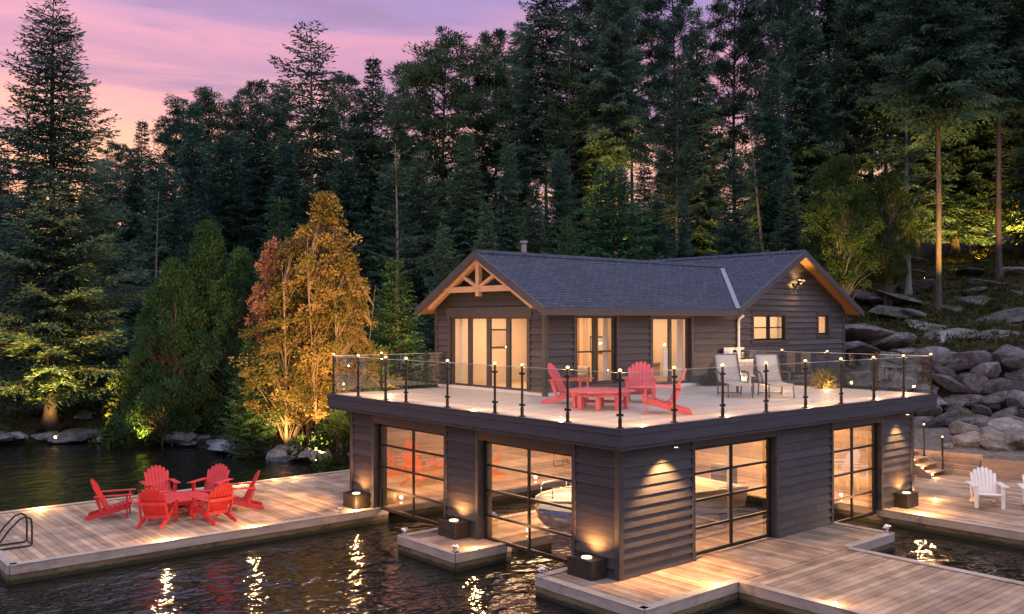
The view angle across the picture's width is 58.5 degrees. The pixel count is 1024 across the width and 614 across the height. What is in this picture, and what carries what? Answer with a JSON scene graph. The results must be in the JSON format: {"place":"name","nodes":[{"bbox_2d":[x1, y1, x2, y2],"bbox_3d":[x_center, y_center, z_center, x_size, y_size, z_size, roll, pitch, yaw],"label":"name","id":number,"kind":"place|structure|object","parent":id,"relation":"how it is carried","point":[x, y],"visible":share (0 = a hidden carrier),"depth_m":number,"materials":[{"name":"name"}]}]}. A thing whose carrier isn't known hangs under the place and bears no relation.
{"place":"outdoors","nodes":[
{"label":"outdoors","id":0,"kind":"place"},
{"bbox_2d":[0,0,894,273],"label":"sky","id":1,"kind":"structure","parent":0,"point":[140,51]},
{"bbox_2d":[0,441,1023,613],"bbox_3d":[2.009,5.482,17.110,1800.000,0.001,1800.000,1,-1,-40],"label":"lake water","id":2,"kind":"structure","parent":0,"point":[367,569],"depth_m":19.26,"materials":[{"name":"black liquid"}]},
{"bbox_2d":[0,469,388,584],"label":"timber dock","id":3,"kind":"object","parent":2,"relation":"in","point":[68,539],"visible":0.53,"depth_m":21.60,"materials":[{"name":"brown wood"}]},
{"bbox_2d":[84,479,135,519],"bbox_3d":[-9.967,4.717,22.658,1.100,0.959,0.880,0,-1,-17],"label":"slatted chair","id":4,"kind":"object","parent":3,"relation":"on","point":[107,509],"visible":1,"depth_m":22.44,"materials":[{"name":"red paint"}]},
{"bbox_2d":[133,487,182,529],"bbox_3d":[-8.477,4.704,21.793,0.880,0.959,1.100,0,-1,-2],"label":"slatted chair","id":5,"kind":"object","parent":3,"relation":"on","point":[152,503],"visible":1,"depth_m":21.57,"materials":[{"name":"red paint"}]},
{"bbox_2d":[139,465,180,492],"bbox_3d":[-9.397,4.741,24.322,0.880,0.959,1.100,1,-1,-33],"label":"slatted chair","id":6,"kind":"object","parent":3,"relation":"on","point":[161,483],"visible":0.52,"depth_m":24.52,"materials":[{"name":"red paint"}]},
{"bbox_2d":[187,483,237,524],"bbox_3d":[-7.237,4.711,22.250,1.100,0.959,0.880,-1,-1,42],"label":"slatted chair","id":7,"kind":"object","parent":3,"relation":"on","point":[221,496],"visible":1,"depth_m":22.12,"materials":[{"name":"red paint"}]},
{"bbox_2d":[397,527,519,571],"bbox_3d":[1.998,5.564,23.092,10.255,0.789,2.230,1,-1,-40],"label":"timber dock","id":8,"kind":"object","parent":2,"relation":"in","point":[431,546],"visible":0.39,"depth_m":19.71,"materials":[{"name":"brown wood"}]},
{"bbox_2d":[437,516,469,539],"bbox_3d":[-1.316,4.986,20.617,0.416,0.366,0.676,1,-1,-40],"label":"light box","id":9,"kind":"object","parent":8,"relation":"on","point":[452,527],"visible":1,"depth_m":20.44,"materials":[{"name":"brown metal"}]},
{"bbox_2d":[326,382,937,581],"bbox_3d":[3.229,5.072,24.511,12.490,5.514,10.710,1,-1,-40],"label":"boathouse","id":10,"kind":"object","parent":2,"relation":"in","point":[637,495],"visible":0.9,"depth_m":20.20,"materials":[{"name":"grey wood"}]},
{"bbox_2d":[379,424,443,525],"bbox_3d":[-2.430,4.103,22.570,0.060,2.235,3.038,1,-1,-40],"label":"boat door","id":11,"kind":"structure","parent":10,"relation":"in","point":[411,460],"depth_m":22.60,"materials":[{"name":"clear glass"}]},
{"bbox_2d":[484,441,571,563],"bbox_3d":[0.363,4.056,19.294,0.060,2.235,2.968,1,-1,-40],"label":"boat door","id":12,"kind":"structure","parent":10,"relation":"in","point":[527,505],"depth_m":19.27,"materials":[{"name":"clear glass"}]},
{"bbox_2d":[565,387,635,410],"bbox_3d":[1.976,2.063,20.508,1.478,0.410,1.592,-1,-1,32],"label":"octagonal table","id":13,"kind":"object","parent":10,"relation":"on","point":[598,393],"visible":0.91,"depth_m":20.26,"materials":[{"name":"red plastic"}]},
{"bbox_2d":[331,349,933,428],"bbox_3d":[3.229,1.781,24.558,12.356,1.085,10.580,1,-1,-40],"label":"glass railing","id":14,"kind":"object","parent":10,"relation":"on","point":[567,376],"visible":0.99,"depth_m":20.62,"materials":[{"name":"clear glass"}]},
{"bbox_2d":[414,241,863,396],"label":"cottage","id":15,"kind":"structure","parent":10,"relation":"on","point":[691,314],"depth_m":27.50,"materials":[{"name":"grey wood"}]},
{"bbox_2d":[622,361,658,399],"bbox_3d":[3.125,1.813,22.192,0.880,0.959,1.100,0,-1,9],"label":"slatted chair","id":16,"kind":"object","parent":10,"relation":"on","point":[638,378],"visible":0.73,"depth_m":22.38,"materials":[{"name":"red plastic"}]},
{"bbox_2d":[639,368,691,414],"bbox_3d":[3.260,1.772,19.399,1.100,0.959,0.880,0,-1,9],"label":"slatted chair","id":17,"kind":"object","parent":10,"relation":"on","point":[657,402],"visible":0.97,"depth_m":19.12,"materials":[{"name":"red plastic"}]},
{"bbox_2d":[695,437,770,555],"bbox_3d":[4.694,4.005,19.592,2.858,2.245,0.060,1,-1,-40],"label":"boat door","id":18,"kind":"structure","parent":10,"relation":"in","point":[733,480],"depth_m":19.58,"materials":[{"name":"clear glass"}]},
{"bbox_2d":[713,354,752,397],"bbox_3d":[5.785,1.786,23.937,0.784,1.072,1.517,0,-1,-1],"label":"sling lounger","id":19,"kind":"object","parent":10,"relation":"on","point":[732,376],"visible":0.9,"depth_m":24.39,"materials":[{"name":"grey fabric"}]},
{"bbox_2d":[754,354,794,397],"bbox_3d":[6.828,1.784,23.854,0.784,1.072,1.517,0,-1,1],"label":"sling lounger","id":20,"kind":"object","parent":10,"relation":"on","point":[774,376],"visible":0.97,"depth_m":24.29,"materials":[{"name":"grey fabric"}]},
{"bbox_2d":[834,423,875,522],"bbox_3d":[8.488,4.137,22.824,2.288,2.375,0.060,1,-1,-40],"label":"boat door","id":21,"kind":"structure","parent":10,"relation":"in","point":[854,453],"depth_m":22.91,"materials":[{"name":"clear glass"}]},
{"bbox_2d":[535,522,894,613],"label":"timber dock","id":22,"kind":"object","parent":2,"relation":"in","point":[705,583],"visible":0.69,"depth_m":17.27,"materials":[{"name":"brown wood"}]},
{"bbox_2d":[566,552,606,580],"bbox_3d":[1.422,4.939,17.406,0.416,0.366,0.676,1,-1,-40],"label":"light box","id":23,"kind":"object","parent":22,"relation":"on","point":[587,566],"visible":1,"depth_m":17.25,"materials":[{"name":"brown metal"}]},
{"bbox_2d":[739,547,1023,613],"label":"timber dock","id":24,"kind":"object","parent":2,"relation":"in","point":[852,580],"visible":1,"depth_m":16.65,"materials":[{"name":"brown wood"}]},
{"bbox_2d":[857,473,1023,548],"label":"timber dock","id":25,"kind":"object","parent":2,"relation":"in","point":[946,507],"visible":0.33,"depth_m":23.27,"materials":[{"name":"brown wood"}]},
{"bbox_2d":[914,423,948,478],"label":"wooden stairs","id":26,"kind":"structure","parent":25,"relation":"on","point":[935,467],"depth_m":28.88,"materials":[{"name":"brown wood"}]},
{"bbox_2d":[914,449,1023,478],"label":"retaining wall","id":27,"kind":"structure","parent":25,"relation":"on","point":[1007,469],"depth_m":28.86,"materials":[{"name":"brown wood"}]},
{"bbox_2d":[965,467,1009,509],"bbox_3d":[12.454,4.736,24.008,0.880,0.959,1.100,0,-1,16],"label":"slatted chair","id":28,"kind":"object","parent":25,"relation":"on","point":[982,486],"visible":1,"depth_m":24.14,"materials":[{"name":"white paint"}]},
{"bbox_2d":[0,220,1023,470],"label":"ground","id":29,"kind":"structure","parent":0,"point":[932,434],"depth_m":40.31,"materials":[{"name":"grey stone"}]},
{"bbox_2d":[0,0,158,427],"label":"spruce tree","id":30,"kind":"object","parent":29,"relation":"on","point":[53,372],"visible":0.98,"depth_m":39.87,"materials":[{"name":"green plant"}]},
{"bbox_2d":[89,139,140,270],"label":"pine tree","id":31,"kind":"object","parent":29,"relation":"on","point":[119,156],"visible":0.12,"depth_m":67.73,"materials":[{"name":"green plant"}]},
{"bbox_2d":[82,147,164,374],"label":"spruce tree","id":32,"kind":"object","parent":29,"relation":"on","point":[132,231],"visible":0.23,"depth_m":51.71,"materials":[{"name":"green plant"}]},
{"bbox_2d":[116,194,173,339],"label":"spruce tree","id":33,"kind":"object","parent":29,"relation":"on","point":[148,247],"visible":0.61,"depth_m":47.47,"materials":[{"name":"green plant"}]},
{"bbox_2d":[87,358,207,450],"bbox_3d":[-15.498,4.293,38.947,4.660,4.523,4.399,0,-1,-22],"label":"bush","id":34,"kind":"object","parent":29,"relation":"on","point":[110,438],"visible":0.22,"depth_m":37.95,"materials":[{"name":"green plant"}]},
{"bbox_2d":[111,162,198,368],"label":"spruce tree","id":35,"kind":"object","parent":29,"relation":"on","point":[167,227],"visible":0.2,"depth_m":49.79,"materials":[{"name":"green plant"}]},
{"bbox_2d":[105,257,235,445],"bbox_3d":[-14.197,1.918,38.529,5.566,8.184,5.422,0,-1,-9],"label":"cedar tree","id":36,"kind":"object","parent":29,"relation":"on","point":[173,284],"visible":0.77,"depth_m":37.75,"materials":[{"name":"green plant"}]},
{"bbox_2d":[140,92,208,259],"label":"pine tree","id":37,"kind":"object","parent":29,"relation":"on","point":[163,136],"visible":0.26,"depth_m":67.73,"materials":[{"name":"green plant"}]},
{"bbox_2d":[151,103,217,273],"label":"spruce tree","id":38,"kind":"object","parent":29,"relation":"on","point":[190,182],"visible":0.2,"depth_m":55.92,"materials":[{"name":"green plant"}]},
{"bbox_2d":[135,218,246,423],"bbox_3d":[-13.330,0.615,39.676,5.779,9.042,5.932,0,-1,-8],"label":"cedar tree","id":39,"kind":"object","parent":29,"relation":"on","point":[206,265],"visible":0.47,"depth_m":38.91,"materials":[{"name":"green plant"}]},
{"bbox_2d":[149,85,252,201],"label":"pine tree","id":40,"kind":"object","parent":29,"relation":"on","point":[209,108],"visible":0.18,"depth_m":71.31,"materials":[{"name":"green plant"}]},
{"bbox_2d":[179,128,267,353],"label":"spruce tree","id":41,"kind":"object","parent":29,"relation":"on","point":[228,227],"visible":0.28,"depth_m":52.73,"materials":[{"name":"green plant"}]},
{"bbox_2d":[183,245,274,420],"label":"cedar tree","id":42,"kind":"object","parent":29,"relation":"on","point":[240,275],"visible":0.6,"depth_m":38.00,"materials":[{"name":"green plant"}]},
{"bbox_2d":[211,340,281,458],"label":"young conifer","id":43,"kind":"object","parent":29,"relation":"on","point":[242,422],"visible":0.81,"depth_m":34.89,"materials":[{"name":"green plant"}]},
{"bbox_2d":[202,79,306,230],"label":"pine tree","id":44,"kind":"object","parent":29,"relation":"on","point":[248,90],"visible":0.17,"depth_m":69.63,"materials":[{"name":"green plant"}]},
{"bbox_2d":[226,103,288,284],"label":"spruce tree","id":45,"kind":"object","parent":29,"relation":"on","point":[253,217],"visible":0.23,"depth_m":55.76,"materials":[{"name":"green plant"}]},
{"bbox_2d":[243,236,296,447],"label":"russet tree","id":46,"kind":"object","parent":29,"relation":"on","point":[267,256],"visible":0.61,"depth_m":35.31,"materials":[{"name":"orange plant"}]},
{"bbox_2d":[241,305,307,447],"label":"olive tree","id":47,"kind":"object","parent":29,"relation":"on","point":[265,385],"visible":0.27,"depth_m":35.12,"materials":[{"name":"plant"}]},
{"bbox_2d":[254,195,306,406],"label":"young conifer","id":48,"kind":"object","parent":29,"relation":"on","point":[281,205],"visible":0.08,"depth_m":41.87,"materials":[{"name":"green plant"}]},
{"bbox_2d":[251,140,319,334],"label":"spruce tree","id":49,"kind":"object","parent":29,"relation":"on","point":[285,188],"visible":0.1,"depth_m":51.91,"materials":[{"name":"green plant"}]},
{"bbox_2d":[228,235,364,445],"bbox_3d":[-8.329,1.507,34.987,4.298,8.593,5.298,0,-1,19],"label":"half turned tree","id":50,"kind":"object","parent":29,"relation":"on","point":[283,298],"visible":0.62,"depth_m":34.42,"materials":[{"name":"orange plant"}]},
{"bbox_2d":[228,20,375,266],"bbox_3d":[-12.779,-6.957,57.931,9.683,22.041,9.052,1,-1,-33],"label":"bare trunk pine","id":51,"kind":"object","parent":29,"relation":"on","point":[317,126],"visible":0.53,"depth_m":57.57,"materials":[{"name":"green plant"}]},
{"bbox_2d":[285,387,379,472],"bbox_3d":[-4.943,4.764,31.954,5.149,3.998,4.860,0,-1,-29],"label":"bush","id":52,"kind":"object","parent":29,"relation":"on","point":[326,430],"visible":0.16,"depth_m":31.23,"materials":[{"name":"green plant"}]},
{"bbox_2d":[263,190,408,450],"bbox_3d":[-7.134,0.619,34.926,4.880,10.163,4.874,1,-1,-36],"label":"golden tree","id":53,"kind":"object","parent":29,"relation":"on","point":[326,206],"visible":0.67,"depth_m":34.13,"materials":[{"name":"orange plant"}]},
{"bbox_2d":[294,71,384,194],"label":"pine tree","id":54,"kind":"object","parent":29,"relation":"on","point":[350,82],"visible":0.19,"depth_m":69.58,"materials":[{"name":"green plant"}]},
{"bbox_2d":[296,252,386,456],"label":"golden tree","id":55,"kind":"object","parent":29,"relation":"on","point":[351,267],"visible":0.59,"depth_m":34.03,"materials":[{"name":"yellow plant"}]},
{"bbox_2d":[313,145,380,358],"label":"spruce tree","id":56,"kind":"object","parent":29,"relation":"on","point":[351,204],"visible":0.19,"depth_m":51.82,"materials":[{"name":"green plant"}]},
{"bbox_2d":[350,54,417,303],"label":"fir tree","id":57,"kind":"object","parent":29,"relation":"on","point":[367,155],"visible":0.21,"depth_m":59.84,"materials":[{"name":"green plant"}]},
{"bbox_2d":[359,162,417,362],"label":"spruce tree","id":58,"kind":"object","parent":29,"relation":"on","point":[385,232],"visible":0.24,"depth_m":51.80,"materials":[{"name":"green plant"}]},
{"bbox_2d":[361,148,435,387],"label":"dead tree","id":59,"kind":"object","parent":29,"relation":"on","point":[398,248],"visible":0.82,"depth_m":47.48,"materials":[{"name":"grey plant"}]},
{"bbox_2d":[364,258,435,389],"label":"young conifer","id":60,"kind":"object","parent":29,"relation":"on","point":[407,344],"visible":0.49,"depth_m":37.73,"materials":[{"name":"green plant"}]},
{"bbox_2d":[376,69,428,243],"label":"pine tree","id":61,"kind":"object","parent":29,"relation":"on","point":[401,91],"visible":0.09,"depth_m":69.82,"materials":[{"name":"green plant"}]},
{"bbox_2d":[376,150,458,374],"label":"spruce tree","id":62,"kind":"object","parent":29,"relation":"on","point":[417,212],"visible":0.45,"depth_m":49.70,"materials":[{"name":"green plant"}]},
{"bbox_2d":[355,26,521,261],"bbox_3d":[-4.322,-7.598,60.360,11.076,21.600,11.193,-1,-1,42],"label":"pine tree","id":63,"kind":"object","parent":29,"relation":"on","point":[429,73],"visible":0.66,"depth_m":59.01,"materials":[{"name":"green plant"}]},
{"bbox_2d":[412,228,464,386],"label":"spruce tree","id":64,"kind":"object","parent":29,"relation":"on","point":[439,273],"visible":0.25,"depth_m":43.86,"materials":[{"name":"green plant"}]},
{"bbox_2d":[419,130,495,359],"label":"spruce tree","id":65,"kind":"object","parent":29,"relation":"on","point":[460,230],"visible":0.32,"depth_m":49.81,"materials":[{"name":"green plant"}]},
{"bbox_2d":[472,201,497,250],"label":"spruce tree","id":66,"kind":"object","parent":29,"relation":"on","point":[484,232],"visible":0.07,"depth_m":44.96,"materials":[{"name":"green plant"}]},
{"bbox_2d":[444,28,543,250],"bbox_3d":[-0.953,-8.651,61.742,6.909,20.999,6.685,-1,-1,34],"label":"pine tree","id":67,"kind":"object","parent":29,"relation":"on","point":[495,79],"visible":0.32,"depth_m":61.25,"materials":[{"name":"green plant"}]},
{"bbox_2d":[484,141,529,251],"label":"spruce tree","id":68,"kind":"object","parent":29,"relation":"on","point":[504,243],"visible":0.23,"depth_m":48.90,"materials":[{"name":"green plant"}]},
{"bbox_2d":[0,248,1023,448],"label":"undergrowth","id":69,"kind":"object","parent":29,"relation":"on","point":[967,308],"visible":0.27,"depth_m":44.02,"materials":[{"name":"green plant"}]},
{"bbox_2d":[517,185,550,253],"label":"spruce tree","id":70,"kind":"object","parent":29,"relation":"on","point":[534,246],"visible":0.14,"depth_m":44.96,"materials":[{"name":"green plant"}]},
{"bbox_2d":[490,0,588,251],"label":"spruce tree","id":71,"kind":"object","parent":29,"relation":"on","point":[536,151],"visible":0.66,"depth_m":55.71,"materials":[{"name":"green plant"}]},
{"bbox_2d":[530,148,583,254],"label":"spruce tree","id":72,"kind":"object","parent":29,"relation":"on","point":[563,200],"visible":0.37,"depth_m":49.89,"materials":[{"name":"green plant"}]},
{"bbox_2d":[525,33,610,250],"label":"conifer tree","id":73,"kind":"object","parent":29,"relation":"on","point":[561,116],"visible":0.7,"depth_m":52.79,"materials":[{"name":"green plant"}]},
{"bbox_2d":[550,23,625,257],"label":"spruce tree","id":74,"kind":"object","parent":29,"relation":"on","point":[585,46],"visible":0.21,"depth_m":53.67,"materials":[{"name":"green plant"}]},
{"bbox_2d":[547,0,643,197],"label":"pine tree","id":75,"kind":"object","parent":29,"relation":"on","point":[587,6],"visible":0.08,"depth_m":67.13,"materials":[{"name":"green plant"}]},
{"bbox_2d":[552,161,670,259],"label":"young conifer","id":76,"kind":"object","parent":29,"relation":"on","point":[620,224],"visible":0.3,"depth_m":44.57,"materials":[{"name":"green plant"}]},
{"bbox_2d":[563,0,660,253],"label":"tall conifer","id":77,"kind":"object","parent":29,"relation":"on","point":[615,148],"visible":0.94,"depth_m":51.70,"materials":[{"name":"green plant"}]},
{"bbox_2d":[598,0,682,227],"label":"pine tree","id":78,"kind":"object","parent":29,"relation":"on","point":[644,35],"visible":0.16,"depth_m":71.10,"materials":[{"name":"green plant"}]},
{"bbox_2d":[623,141,671,259],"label":"spruce tree","id":79,"kind":"object","parent":29,"relation":"on","point":[642,178],"visible":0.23,"depth_m":49.96,"materials":[{"name":"green plant"}]},
{"bbox_2d":[642,193,673,258],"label":"spruce tree","id":80,"kind":"object","parent":29,"relation":"on","point":[657,245],"visible":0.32,"depth_m":45.95,"materials":[{"name":"green plant"}]},
{"bbox_2d":[635,50,714,239],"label":"conifer tree","id":81,"kind":"object","parent":29,"relation":"on","point":[677,173],"visible":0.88,"depth_m":48.97,"materials":[{"name":"green plant"}]},
{"bbox_2d":[641,0,712,225],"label":"pine tree","id":82,"kind":"object","parent":29,"relation":"on","point":[668,27],"visible":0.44,"depth_m":69.65,"materials":[{"name":"green plant"}]},
{"bbox_2d":[668,184,694,257],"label":"spruce tree","id":83,"kind":"object","parent":29,"relation":"on","point":[680,244],"visible":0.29,"depth_m":43.98,"materials":[{"name":"green plant"}]},
{"bbox_2d":[659,3,733,258],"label":"spruce tree","id":84,"kind":"object","parent":29,"relation":"on","point":[702,221],"visible":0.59,"depth_m":53.67,"materials":[{"name":"green plant"}]},
{"bbox_2d":[690,0,773,253],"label":"pine tree","id":85,"kind":"object","parent":29,"relation":"on","point":[723,66],"visible":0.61,"depth_m":69.61,"materials":[{"name":"green plant"}]},
{"bbox_2d":[703,148,764,255],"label":"spruce tree","id":86,"kind":"object","parent":29,"relation":"on","point":[737,240],"visible":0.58,"depth_m":45.88,"materials":[{"name":"green plant"}]},
{"bbox_2d":[730,104,782,252],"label":"dead tree","id":87,"kind":"object","parent":29,"relation":"on","point":[756,194],"visible":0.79,"depth_m":50.02,"materials":[{"name":"plant"}]},
{"bbox_2d":[740,54,809,253],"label":"spruce tree","id":88,"kind":"object","parent":29,"relation":"on","point":[768,216],"visible":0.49,"depth_m":51.87,"materials":[{"name":"green plant"}]},
{"bbox_2d":[727,0,824,184],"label":"pine tree","id":89,"kind":"object","parent":29,"relation":"on","point":[775,24],"visible":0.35,"depth_m":67.73,"materials":[{"name":"green plant"}]},
{"bbox_2d":[769,166,806,251],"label":"spruce tree","id":90,"kind":"object","parent":29,"relation":"on","point":[794,226],"visible":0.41,"depth_m":46.94,"materials":[{"name":"green plant"}]},
{"bbox_2d":[769,0,848,261],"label":"spruce tree","id":91,"kind":"object","parent":29,"relation":"on","point":[806,149],"visible":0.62,"depth_m":55.75,"materials":[{"name":"green plant"}]},
{"bbox_2d":[756,0,884,169],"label":"pine tree","id":92,"kind":"object","parent":29,"relation":"on","point":[826,24],"visible":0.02,"depth_m":70.35,"materials":[{"name":"green plant"}]},
{"bbox_2d":[780,0,899,183],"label":"pine tree","id":93,"kind":"object","parent":29,"relation":"on","point":[831,16],"visible":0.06,"depth_m":69.94,"materials":[{"name":"green plant"}]},
{"bbox_2d":[795,152,886,316],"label":"broadleaf tree","id":94,"kind":"object","parent":29,"relation":"on","point":[829,184],"visible":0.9,"depth_m":44.46,"materials":[{"name":"green plant"}]},
{"bbox_2d":[803,0,919,273],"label":"spruce tree","id":95,"kind":"object","parent":29,"relation":"on","point":[855,144],"visible":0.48,"depth_m":57.54,"materials":[{"name":"green plant"}]},
{"bbox_2d":[845,323,896,341],"bbox_3d":[14.754,1.096,38.753,2.633,0.866,3.868,16,-11,-33],"label":"hillside rock","id":96,"kind":"object","parent":29,"relation":"on","point":[863,332],"visible":0.51,"depth_m":37.72,"materials":[{"name":"grey stone"}]},
{"bbox_2d":[831,0,922,232],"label":"tall conifer","id":97,"kind":"object","parent":29,"relation":"on","point":[872,10],"visible":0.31,"depth_m":57.48,"materials":[{"name":"green plant"}]},
{"bbox_2d":[845,168,926,305],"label":"broadleaf tree","id":98,"kind":"object","parent":29,"relation":"on","point":[885,182],"visible":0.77,"depth_m":46.56,"materials":[{"name":"green plant"}]},
{"bbox_2d":[864,51,935,294],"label":"dead tree","id":99,"kind":"object","parent":29,"relation":"on","point":[908,282],"visible":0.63,"depth_m":49.90,"materials":[{"name":"grey plant"}]},
{"bbox_2d":[874,4,968,261],"bbox_3d":[27.524,-12.291,61.865,6.358,19.434,6.704,0,-1,9],"label":"conifer tree","id":100,"kind":"object","parent":29,"relation":"on","point":[925,224],"visible":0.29,"depth_m":61.28,"materials":[{"name":"green plant"}]},
{"bbox_2d":[845,344,1023,427],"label":"rock retaining wall","id":101,"kind":"structure","parent":29,"relation":"on","point":[983,387],"depth_m":35.04,"materials":[{"name":"grey stone"}]},
{"bbox_2d":[851,0,1022,311],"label":"tall conifer","id":102,"kind":"object","parent":29,"relation":"on","point":[934,67],"visible":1,"depth_m":44.68,"materials":[{"name":"green plant"}]},
{"bbox_2d":[894,5,1022,252],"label":"conifer tree","id":103,"kind":"object","parent":29,"relation":"on","point":[966,158],"visible":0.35,"depth_m":62.76,"materials":[{"name":"green plant"}]},
{"bbox_2d":[931,0,1023,279],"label":"tall conifer","id":104,"kind":"object","parent":29,"relation":"on","point":[1012,47],"visible":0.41,"depth_m":53.72,"materials":[{"name":"green plant"}]},
{"bbox_2d":[978,426,1016,450],"bbox_3d":[16.107,4.476,30.432,1.197,0.963,1.411,0,-1,8],"label":"boulder","id":105,"kind":"object","parent":29,"relation":"on","point":[992,439],"visible":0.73,"depth_m":29.98,"materials":[{"name":"stone"}]},
{"bbox_2d":[977,13,1023,251],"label":"conifer tree","id":106,"kind":"object","parent":29,"relation":"on","point":[1013,229],"visible":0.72,"depth_m":60.65,"materials":[{"name":"green plant"}]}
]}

